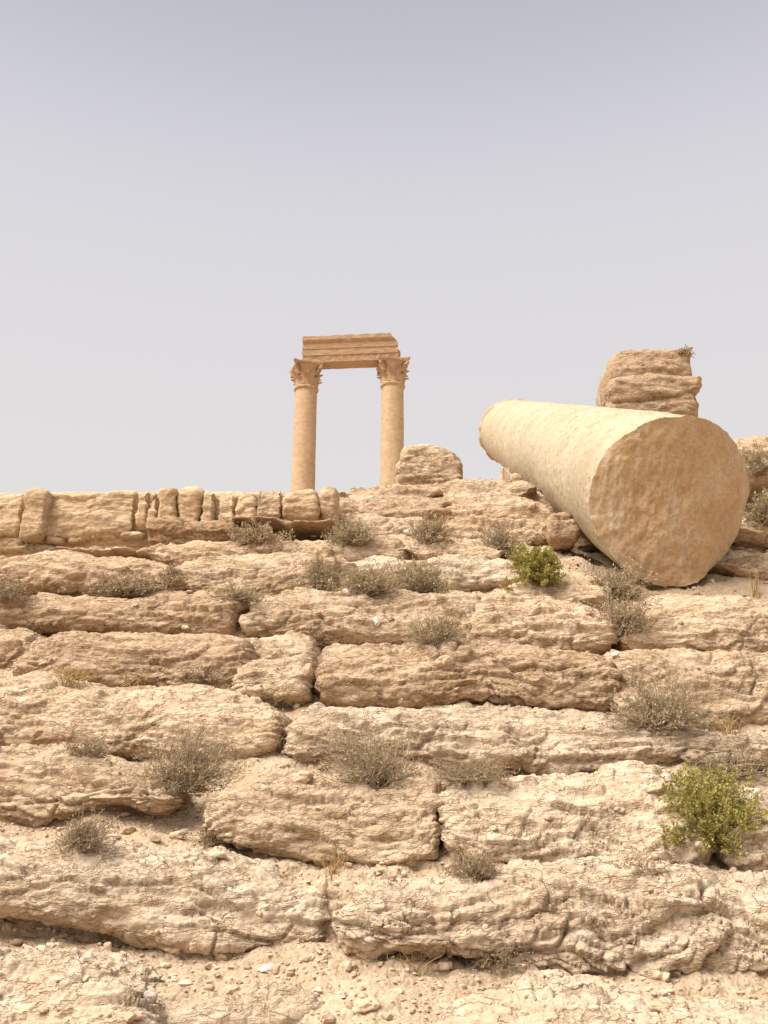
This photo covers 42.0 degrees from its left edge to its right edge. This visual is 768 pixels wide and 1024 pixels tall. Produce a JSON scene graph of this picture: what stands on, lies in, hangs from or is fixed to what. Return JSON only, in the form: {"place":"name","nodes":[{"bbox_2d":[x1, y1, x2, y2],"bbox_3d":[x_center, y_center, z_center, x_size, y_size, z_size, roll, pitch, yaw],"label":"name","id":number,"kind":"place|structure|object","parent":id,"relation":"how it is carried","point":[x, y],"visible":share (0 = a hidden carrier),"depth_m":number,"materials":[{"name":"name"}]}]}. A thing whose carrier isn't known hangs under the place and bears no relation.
{"place":"outdoors","nodes":[
{"label":"outdoors","id":0,"kind":"place"},
{"bbox_2d":[0,512,767,1023],"bbox_3d":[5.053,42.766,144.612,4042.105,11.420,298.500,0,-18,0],"label":"hill","id":1,"kind":"structure","parent":0,"point":[726,988],"depth_m":3.78,"materials":[{"name":"soil"}]},
{"bbox_2d":[0,624,47,668],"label":"rock ledge","id":2,"kind":"object","parent":1,"relation":"on","point":[15,644],"visible":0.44,"depth_m":6.10,"materials":[{"name":"beige stone"}]},
{"bbox_2d":[18,543,55,555],"bbox_3d":[-2.849,0.403,8.537,0.345,0.367,0.735,0,-18,0],"label":"rock","id":3,"kind":"object","parent":1,"relation":"on","point":[29,548],"visible":0.22,"depth_m":8.24,"materials":[{"name":"beige stone"}]},
{"bbox_2d":[0,942,168,1023],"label":"rock ledge","id":4,"kind":"object","parent":1,"relation":"on","point":[122,984],"visible":0.95,"depth_m":3.28,"materials":[{"name":"stone"}]},
{"bbox_2d":[142,990,157,1002],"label":"loose stone","id":5,"kind":"object","parent":4,"relation":"on","point":[150,996],"visible":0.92,"depth_m":3.23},
{"bbox_2d":[0,549,170,598],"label":"rock ledge","id":6,"kind":"object","parent":1,"relation":"on","point":[47,571],"visible":0.62,"depth_m":7.09,"materials":[{"name":"beige stone"}]},
{"bbox_2d":[53,546,136,557],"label":"rock ledge","id":7,"kind":"object","parent":1,"relation":"on","point":[99,551],"visible":0.36,"depth_m":7.76,"materials":[{"name":"beige stone"}]},
{"bbox_2d":[0,742,193,826],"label":"rock ledge","id":8,"kind":"object","parent":1,"relation":"on","point":[37,773],"visible":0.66,"depth_m":4.63,"materials":[{"name":"beige stone"}]},
{"bbox_2d":[61,731,117,761],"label":"dead shrub","id":9,"kind":"object","parent":8,"relation":"on","point":[82,751],"visible":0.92,"depth_m":4.77,"materials":[{"name":"brown plant"}]},
{"bbox_2d":[108,715,249,797],"bbox_3d":[-0.951,1.128,4.650,0.624,0.409,0.520,0,-18,0],"label":"dry shrub","id":10,"kind":"object","parent":8,"relation":"on","point":[194,775],"visible":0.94,"depth_m":4.64,"materials":[{"name":"beige plant"}]},
{"bbox_2d":[57,565,178,597],"bbox_3d":[-1.851,0.545,7.121,0.837,0.240,0.668,0,-18,0],"label":"dry shrub","id":11,"kind":"object","parent":1,"relation":"on","point":[114,586],"visible":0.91,"depth_m":6.98,"materials":[{"name":"brown plant"}]},
{"bbox_2d":[101,666,172,686],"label":"grass tuft","id":12,"kind":"object","parent":1,"relation":"on","point":[130,682],"visible":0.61,"depth_m":5.77,"materials":[{"name":"plant"}]},
{"bbox_2d":[0,670,291,759],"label":"rock ledge","id":13,"kind":"object","parent":1,"relation":"on","point":[125,718],"visible":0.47,"depth_m":5.20,"materials":[{"name":"beige stone"}]},
{"bbox_2d":[47,663,95,685],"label":"grass tuft","id":14,"kind":"object","parent":13,"relation":"on","point":[67,677],"visible":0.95,"depth_m":5.42,"materials":[{"name":"plant"}]},
{"bbox_2d":[11,631,259,688],"bbox_3d":[-1.477,0.989,6.200,1.471,0.497,0.868,0,-18,0],"label":"rock ledge","id":15,"kind":"object","parent":13,"relation":"on","point":[174,654],"visible":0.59,"depth_m":5.87,"materials":[{"name":"beige stone"}]},
{"bbox_2d":[0,592,250,635],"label":"rock ledge","id":16,"kind":"object","parent":15,"relation":"on","point":[87,613],"visible":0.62,"depth_m":6.42,"materials":[{"name":"beige stone"}]},
{"bbox_2d":[0,572,37,606],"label":"dead shrub","id":17,"kind":"object","parent":16,"relation":"on","point":[11,591],"visible":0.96,"depth_m":6.46,"materials":[{"name":"brown plant"}]},
{"bbox_2d":[202,579,274,604],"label":"dry shrub","id":18,"kind":"object","parent":16,"relation":"on","point":[246,595],"visible":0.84,"depth_m":6.44,"materials":[{"name":"brown plant"}]},
{"bbox_2d":[277,708,292,752],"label":"dead shrub","id":19,"kind":"object","parent":13,"relation":"on","point":[283,741],"visible":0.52,"depth_m":5.19,"materials":[{"name":"brown plant"}]},
{"bbox_2d":[0,835,331,955],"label":"rock ledge","id":20,"kind":"object","parent":1,"relation":"on","point":[99,892],"visible":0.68,"depth_m":3.82,"materials":[{"name":"stone"}]},
{"bbox_2d":[44,802,122,854],"bbox_3d":[-1.173,1.245,3.921,0.272,0.211,0.249,10,-21,-29],"label":"dead shrub","id":21,"kind":"object","parent":20,"relation":"on","point":[80,839],"visible":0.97,"depth_m":3.90,"materials":[{"name":"brown plant"}]},
{"bbox_2d":[162,946,180,953],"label":"loose stone","id":22,"kind":"object","parent":20,"relation":"on","point":[172,949],"visible":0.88,"depth_m":3.70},
{"bbox_2d":[317,876,327,895],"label":"loose stone","id":23,"kind":"object","parent":20,"relation":"on","point":[322,885],"visible":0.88,"depth_m":3.98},
{"bbox_2d":[201,772,445,867],"bbox_3d":[-0.270,1.455,4.626,1.145,0.493,0.831,0,-18,0],"label":"rock ledge","id":24,"kind":"object","parent":20,"relation":"on","point":[298,826],"visible":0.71,"depth_m":4.32,"materials":[{"name":"beige stone"}]},
{"bbox_2d":[291,770,313,783],"bbox_3d":[-0.365,1.201,4.513,0.107,0.068,0.079,-3,-15,-3],"label":"loose stone","id":25,"kind":"object","parent":24,"relation":"on","point":[303,777],"visible":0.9,"depth_m":4.49,"materials":[{"name":"stone"}]},
{"bbox_2d":[305,709,451,789],"bbox_3d":[-0.046,1.133,4.622,0.579,0.437,0.550,11,-21,-31],"label":"dry shrub","id":26,"kind":"object","parent":24,"relation":"on","point":[376,772],"visible":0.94,"depth_m":4.56,"materials":[{"name":"beige plant"}]},
{"bbox_2d":[0,486,340,557],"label":"ancient wall","id":27,"kind":"structure","parent":1,"relation":"on","point":[110,519],"depth_m":8.35,"materials":[{"name":"stone"}]},
{"bbox_2d":[158,560,191,588],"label":"dry shrub","id":28,"kind":"object","parent":1,"relation":"on","point":[170,575],"visible":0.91,"depth_m":7.08,"materials":[{"name":"brown plant"}]},
{"bbox_2d":[169,830,184,839],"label":"loose stone","id":29,"kind":"object","parent":1,"relation":"on","point":[178,834],"visible":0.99,"depth_m":4.41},
{"bbox_2d":[171,663,228,686],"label":"dead shrub","id":30,"kind":"object","parent":1,"relation":"on","point":[208,678],"visible":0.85,"depth_m":5.78,"materials":[{"name":"brown plant"}]},
{"bbox_2d":[183,828,232,849],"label":"dead shrub","id":31,"kind":"object","parent":1,"relation":"on","point":[207,840],"visible":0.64,"depth_m":4.38,"materials":[{"name":"brown plant"}]},
{"bbox_2d":[135,540,333,566],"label":"rock ledge","id":32,"kind":"object","parent":1,"relation":"on","point":[169,553],"visible":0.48,"depth_m":7.74,"materials":[{"name":"beige stone"}]},
{"bbox_2d":[145,515,243,545],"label":"rock ledge","id":33,"kind":"object","parent":32,"relation":"on","point":[180,529],"visible":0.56,"depth_m":7.96,"materials":[{"name":"brown stone"}]},
{"bbox_2d":[225,517,295,545],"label":"dry shrub","id":34,"kind":"object","parent":32,"relation":"on","point":[253,534],"visible":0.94,"depth_m":7.79,"materials":[{"name":"brown plant"}]},
{"bbox_2d":[166,978,324,1023],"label":"rock ledge","id":35,"kind":"object","parent":1,"relation":"on","point":[264,1003],"visible":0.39,"depth_m":3.32,"materials":[{"name":"stone"}]},
{"bbox_2d":[157,552,359,594],"bbox_3d":[-0.896,0.543,7.445,1.506,0.511,0.848,0,-18,0],"label":"rock ledge","id":36,"kind":"object","parent":1,"relation":"on","point":[213,573],"visible":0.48,"depth_m":7.11,"materials":[{"name":"beige stone"}]},
{"bbox_2d":[231,655,314,707],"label":"rock ledge","id":37,"kind":"object","parent":1,"relation":"on","point":[288,679],"visible":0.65,"depth_m":5.62,"materials":[{"name":"beige stone"}]},
{"bbox_2d":[245,630,320,667],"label":"rock ledge","id":38,"kind":"object","parent":1,"relation":"on","point":[274,647],"visible":0.33,"depth_m":6.10,"materials":[{"name":"beige stone"}]},
{"bbox_2d":[232,516,335,540],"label":"rock ledge","id":39,"kind":"object","parent":1,"relation":"on","point":[305,528],"visible":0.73,"depth_m":8.14,"materials":[{"name":"brown stone"}]},
{"bbox_2d":[289,358,324,491],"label":"standing column","id":40,"kind":"structure","parent":1,"relation":"on","point":[305,376],"depth_m":43.56,"materials":[{"name":"stone"}]},
{"bbox_2d":[255,535,411,561],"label":"rock ledge","id":41,"kind":"object","parent":1,"relation":"on","point":[391,546],"visible":0.35,"depth_m":7.77,"materials":[{"name":"beige stone"}]},
{"bbox_2d":[320,509,386,548],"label":"dry shrub","id":42,"kind":"object","parent":41,"relation":"on","point":[357,531],"visible":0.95,"depth_m":7.76,"materials":[{"name":"brown plant"}]},
{"bbox_2d":[317,842,355,880],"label":"grass tuft","id":43,"kind":"object","parent":1,"relation":"on","point":[335,865],"visible":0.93,"depth_m":4.17,"materials":[{"name":"plant"}]},
{"bbox_2d":[238,587,481,646],"bbox_3d":[-0.091,0.812,6.786,1.684,0.619,0.994,0,-18,0],"label":"rock ledge","id":44,"kind":"object","parent":1,"relation":"on","point":[304,610],"visible":0.56,"depth_m":6.41,"materials":[{"name":"beige stone"}]},
{"bbox_2d":[284,549,348,591],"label":"dry shrub","id":45,"kind":"object","parent":44,"relation":"on","point":[318,579],"visible":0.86,"depth_m":7.02,"materials":[{"name":"brown plant"}]},
{"bbox_2d":[306,627,355,647],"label":"dead shrub","id":46,"kind":"object","parent":44,"relation":"on","point":[322,642],"visible":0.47,"depth_m":6.30,"materials":[{"name":"brown plant"}]},
{"bbox_2d":[324,561,410,596],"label":"dry shrub","id":47,"kind":"object","parent":44,"relation":"on","point":[371,585],"visible":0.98,"depth_m":6.60,"materials":[{"name":"brown plant"}]},
{"bbox_2d":[351,997,380,1013],"bbox_3d":[-0.069,1.641,3.325,0.118,0.044,0.089,-8,-10,-6],"label":"loose stone","id":48,"kind":"object","parent":1,"relation":"on","point":[364,1005],"visible":0.94,"depth_m":3.30,"materials":[{"name":"stone"}]},
{"bbox_2d":[320,513,435,539],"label":"rock ledge","id":49,"kind":"object","parent":1,"relation":"on","point":[392,525],"visible":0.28,"depth_m":8.63,"materials":[{"name":"beige stone"}]},
{"bbox_2d":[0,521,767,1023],"bbox_3d":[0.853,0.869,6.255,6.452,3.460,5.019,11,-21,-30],"label":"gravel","id":50,"kind":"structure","parent":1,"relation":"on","point":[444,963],"depth_m":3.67,"materials":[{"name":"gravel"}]},
{"bbox_2d":[340,482,443,497],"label":"rock ledge","id":51,"kind":"object","parent":1,"relation":"on","point":[389,488],"visible":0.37,"depth_m":9.63,"materials":[{"name":"beige stone"}]},
{"bbox_2d":[376,355,409,483],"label":"standing column","id":52,"kind":"structure","parent":1,"relation":"on","point":[392,372],"depth_m":43.06,"materials":[{"name":"stone"}]},
{"bbox_2d":[302,333,400,369],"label":"stone beam","id":53,"kind":"structure","parent":52,"relation":"on","point":[345,351],"depth_m":44.29,"materials":[{"name":"stone"}]},
{"bbox_2d":[340,498,451,520],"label":"rock ledge","id":54,"kind":"object","parent":1,"relation":"on","point":[396,508],"visible":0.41,"depth_m":9.23,"materials":[{"name":"beige stone"}]},
{"bbox_2d":[387,938,440,975],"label":"grass tuft","id":55,"kind":"object","parent":1,"relation":"on","point":[422,968],"visible":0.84,"depth_m":3.56,"materials":[{"name":"plant"}]},
{"bbox_2d":[379,554,463,592],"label":"dry shrub","id":56,"kind":"object","parent":1,"relation":"on","point":[420,582],"visible":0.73,"depth_m":6.85,"materials":[{"name":"brown plant"}]},
{"bbox_2d":[394,444,462,484],"bbox_3d":[0.493,-0.391,10.974,0.769,0.700,0.801,0,-18,0],"label":"boulder","id":57,"kind":"object","parent":1,"relation":"on","point":[420,464],"visible":0.7,"depth_m":10.66,"materials":[{"name":"beige stone"}]},
{"bbox_2d":[353,554,521,591],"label":"rock ledge","id":58,"kind":"object","parent":1,"relation":"on","point":[481,572],"visible":0.35,"depth_m":7.30,"materials":[{"name":"stone"}]},
{"bbox_2d":[339,482,551,520],"bbox_3d":[0.461,0.203,9.901,2.239,1.120,2.177,0,-18,0],"label":"rock ledge","id":59,"kind":"object","parent":1,"relation":"on","point":[455,496],"visible":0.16,"depth_m":9.53,"materials":[{"name":"beige stone"}]},
{"bbox_2d":[403,539,506,559],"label":"rock ledge","id":60,"kind":"object","parent":1,"relation":"on","point":[467,547],"visible":0.47,"depth_m":7.82,"materials":[{"name":"beige stone"}]},
{"bbox_2d":[403,512,463,547],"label":"dry shrub","id":61,"kind":"object","parent":60,"relation":"on","point":[433,532],"visible":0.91,"depth_m":7.91,"materials":[{"name":"brown plant"}]},
{"bbox_2d":[441,478,536,496],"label":"rock ledge","id":62,"kind":"object","parent":1,"relation":"on","point":[478,485],"visible":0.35,"depth_m":9.88,"materials":[{"name":"beige stone"}]},
{"bbox_2d":[430,499,553,524],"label":"rock ledge","id":63,"kind":"object","parent":1,"relation":"on","point":[515,508],"visible":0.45,"depth_m":9.07,"materials":[{"name":"beige stone"}]},
{"bbox_2d":[440,515,548,546],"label":"rock ledge","id":64,"kind":"object","parent":1,"relation":"on","point":[528,527],"visible":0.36,"depth_m":8.49,"materials":[{"name":"beige stone"}]},
{"bbox_2d":[459,942,533,975],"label":"dead shrub","id":65,"kind":"object","parent":1,"relation":"on","point":[488,962],"visible":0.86,"depth_m":3.56,"materials":[{"name":"brown plant"}]},
{"bbox_2d":[471,517,531,558],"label":"dry shrub","id":66,"kind":"object","parent":1,"relation":"on","point":[502,540],"visible":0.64,"depth_m":7.95,"materials":[{"name":"brown plant"}]},
{"bbox_2d":[500,467,510,482],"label":"stone block","id":67,"kind":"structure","parent":1,"relation":"on","point":[505,474],"depth_m":11.94,"materials":[{"name":"stone"}]},
{"bbox_2d":[499,543,566,595],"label":"green bush","id":68,"kind":"object","parent":1,"relation":"on","point":[540,568],"visible":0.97,"depth_m":7.02,"materials":[{"name":"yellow plant"}]},
{"bbox_2d":[467,593,619,654],"bbox_3d":[1.020,0.827,6.693,0.990,0.568,1.002,0,-18,0],"label":"rock ledge","id":69,"kind":"object","parent":1,"relation":"on","point":[508,619],"visible":0.59,"depth_m":6.27,"materials":[{"name":"beige stone"}]},
{"bbox_2d":[505,575,606,606],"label":"rock ledge","id":70,"kind":"object","parent":69,"relation":"on","point":[577,588],"visible":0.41,"depth_m":7.00,"materials":[{"name":"beige stone"}]},
{"bbox_2d":[331,855,767,979],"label":"rock ledge","id":71,"kind":"object","parent":1,"relation":"on","point":[603,927],"visible":0.77,"depth_m":3.66,"materials":[{"name":"stone"}]},
{"bbox_2d":[437,840,508,883],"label":"dead shrub","id":72,"kind":"object","parent":71,"relation":"on","point":[476,870],"visible":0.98,"depth_m":3.83,"materials":[{"name":"brown plant"}]},
{"bbox_2d":[437,760,717,865],"bbox_3d":[0.840,1.450,4.641,1.242,0.595,0.999,0,-18,0],"label":"rock ledge","id":73,"kind":"object","parent":71,"relation":"on","point":[470,814],"visible":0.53,"depth_m":4.27,"materials":[{"name":"stone"}]},
{"bbox_2d":[418,752,519,789],"bbox_3d":[0.392,1.172,4.497,0.410,0.164,0.447,-17,-24,42],"label":"dead shrub","id":74,"kind":"object","parent":73,"relation":"on","point":[464,776],"visible":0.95,"depth_m":4.43,"materials":[{"name":"brown plant"}]},
{"bbox_2d":[284,699,767,775],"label":"rock ledge","id":75,"kind":"object","parent":73,"relation":"on","point":[521,738],"visible":0.59,"depth_m":5.09,"materials":[{"name":"stone"}]},
{"bbox_2d":[312,639,621,711],"bbox_3d":[0.460,1.037,5.906,1.790,0.529,0.901,0,-18,0],"label":"rock ledge","id":76,"kind":"object","parent":75,"relation":"on","point":[360,676],"visible":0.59,"depth_m":5.53,"materials":[{"name":"beige stone"}]},
{"bbox_2d":[396,604,478,649],"bbox_3d":[0.302,0.663,5.753,0.470,0.315,0.358,0,-18,0],"label":"dry shrub","id":77,"kind":"object","parent":76,"relation":"on","point":[441,631],"visible":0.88,"depth_m":5.70,"materials":[{"name":"beige plant"}]},
{"bbox_2d":[435,655,453,667],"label":"loose stone","id":78,"kind":"object","parent":76,"relation":"on","point":[443,660],"visible":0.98,"depth_m":5.53,"materials":[{"name":"stone"}]},
{"bbox_2d":[603,647,767,730],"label":"rock ledge","id":79,"kind":"object","parent":75,"relation":"on","point":[745,671],"visible":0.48,"depth_m":5.57,"materials":[{"name":"beige stone"}]},
{"bbox_2d":[713,709,744,734],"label":"grass tuft","id":80,"kind":"object","parent":75,"relation":"on","point":[728,731],"visible":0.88,"depth_m":5.26,"materials":[{"name":"plant"}]},
{"bbox_2d":[646,782,665,792],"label":"loose stone","id":81,"kind":"object","parent":73,"relation":"on","point":[659,787],"visible":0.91,"depth_m":4.38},
{"bbox_2d":[602,856,679,879],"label":"dead shrub","id":82,"kind":"object","parent":71,"relation":"on","point":[648,870],"visible":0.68,"depth_m":3.87,"materials":[{"name":"brown plant"}]},
{"bbox_2d":[655,758,767,861],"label":"green bush","id":83,"kind":"object","parent":71,"relation":"on","point":[727,806],"visible":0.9,"depth_m":4.22,"materials":[{"name":"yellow plant"}]},
{"bbox_2d":[715,792,767,871],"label":"rock ledge","id":84,"kind":"object","parent":71,"relation":"on","point":[756,858],"visible":0.15,"depth_m":4.16,"materials":[{"name":"stone"}]},
{"bbox_2d":[741,787,763,800],"bbox_3d":[1.644,1.267,4.463,0.096,0.082,0.075,-7,-29,20],"label":"loose stone","id":85,"kind":"object","parent":84,"relation":"on","point":[757,790],"visible":0.48,"depth_m":4.44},
{"bbox_2d":[510,480,600,552],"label":"rock ledge","id":86,"kind":"object","parent":1,"relation":"on","point":[583,544],"visible":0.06,"depth_m":9.72,"materials":[{"name":"beige stone"}]},
{"bbox_2d":[542,512,580,551],"bbox_3d":[1.484,0.207,8.530,0.300,0.340,0.694,0,-18,0],"label":"rock","id":87,"kind":"object","parent":1,"relation":"on","point":[561,531],"visible":0.78,"depth_m":8.23,"materials":[{"name":"brown stone"}]},
{"bbox_2d":[427,968,767,1023],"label":"rock ledge","id":88,"kind":"object","parent":1,"relation":"on","point":[568,998],"visible":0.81,"depth_m":3.27,"materials":[{"name":"stone"}]},
{"bbox_2d":[646,1001,668,1012],"bbox_3d":[0.883,1.603,3.236,0.067,0.034,0.055,12,-10,5],"label":"loose stone","id":89,"kind":"object","parent":88,"relation":"on","point":[656,1006],"visible":0.94,"depth_m":3.22,"materials":[{"name":"stone"}]},
{"bbox_2d":[479,398,749,586],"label":"fallen column","id":90,"kind":"structure","parent":1,"relation":"on","point":[664,496],"depth_m":7.32,"materials":[{"name":"stone"}]},
{"bbox_2d":[584,553,656,602],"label":"dry shrub","id":91,"kind":"object","parent":1,"relation":"on","point":[621,587],"visible":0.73,"depth_m":7.12,"materials":[{"name":"beige plant"}]},
{"bbox_2d":[581,582,666,642],"bbox_3d":[1.490,0.655,6.348,0.577,0.407,0.458,0,-18,0],"label":"dry shrub","id":92,"kind":"object","parent":1,"relation":"on","point":[625,620],"visible":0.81,"depth_m":6.27,"materials":[{"name":"beige plant"}]},
{"bbox_2d":[596,349,701,416],"bbox_3d":[3.656,-1.486,13.973,1.352,1.548,1.083,0,-18,0],"label":"boulder","id":93,"kind":"object","parent":1,"relation":"on","point":[662,380],"visible":0.62,"depth_m":13.56,"materials":[{"name":"beige stone"}]},
{"bbox_2d":[675,344,695,357],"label":"dry shrub","id":94,"kind":"object","parent":93,"relation":"on","point":[684,351],"visible":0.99,"depth_m":13.74,"materials":[{"name":"beige plant"}]},
{"bbox_2d":[589,659,741,737],"bbox_3d":[1.426,0.967,5.217,0.698,0.445,0.550,7,-19,-21],"label":"dry shrub","id":95,"kind":"object","parent":1,"relation":"on","point":[662,717],"visible":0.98,"depth_m":5.16,"materials":[{"name":"beige plant"}]},
{"bbox_2d":[612,593,767,652],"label":"rock ledge","id":96,"kind":"object","parent":1,"relation":"on","point":[728,623],"visible":0.52,"depth_m":6.31,"materials":[{"name":"beige stone"}]},
{"bbox_2d":[668,727,767,783],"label":"dry shrub","id":97,"kind":"object","parent":1,"relation":"on","point":[743,773],"visible":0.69,"depth_m":4.92,"materials":[{"name":"beige plant"}]},
{"bbox_2d":[707,552,767,579],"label":"rock ledge","id":98,"kind":"object","parent":1,"relation":"on","point":[739,566],"visible":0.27,"depth_m":7.54,"materials":[{"name":"beige stone"}]},
{"bbox_2d":[732,520,767,549],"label":"rock ledge","id":99,"kind":"object","parent":1,"relation":"on","point":[748,534],"visible":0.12,"depth_m":8.44,"materials":[{"name":"beige stone"}]},
{"bbox_2d":[743,487,767,526],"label":"dry shrub","id":100,"kind":"object","parent":99,"relation":"on","point":[759,509],"visible":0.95,"depth_m":8.46,"materials":[{"name":"beige plant"}]},
{"bbox_2d":[733,434,767,514],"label":"rock outcrop","id":101,"kind":"object","parent":1,"relation":"on","point":[747,442],"visible":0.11,"depth_m":21.11,"materials":[{"name":"beige stone"}]},
{"bbox_2d":[749,568,759,598],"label":"grass tuft","id":102,"kind":"object","parent":1,"relation":"on","point":[757,592],"visible":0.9,"depth_m":7.17,"materials":[{"name":"plant"}]},
{"bbox_2d":[745,459,767,510],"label":"rock ledge","id":103,"kind":"object","parent":1,"relation":"on","point":[758,485],"visible":0.24,"depth_m":11.35,"materials":[{"name":"stone"}]},
{"bbox_2d":[739,438,767,481],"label":"dry shrub","id":104,"kind":"object","parent":103,"relation":"on","point":[751,460],"visible":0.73,"depth_m":11.03,"materials":[{"name":"beige plant"}]},
{"bbox_2d":[0,0,767,493],"label":"sky","id":105,"kind":"structure","parent":0,"point":[524,195],"materials":[{"name":"grey"}]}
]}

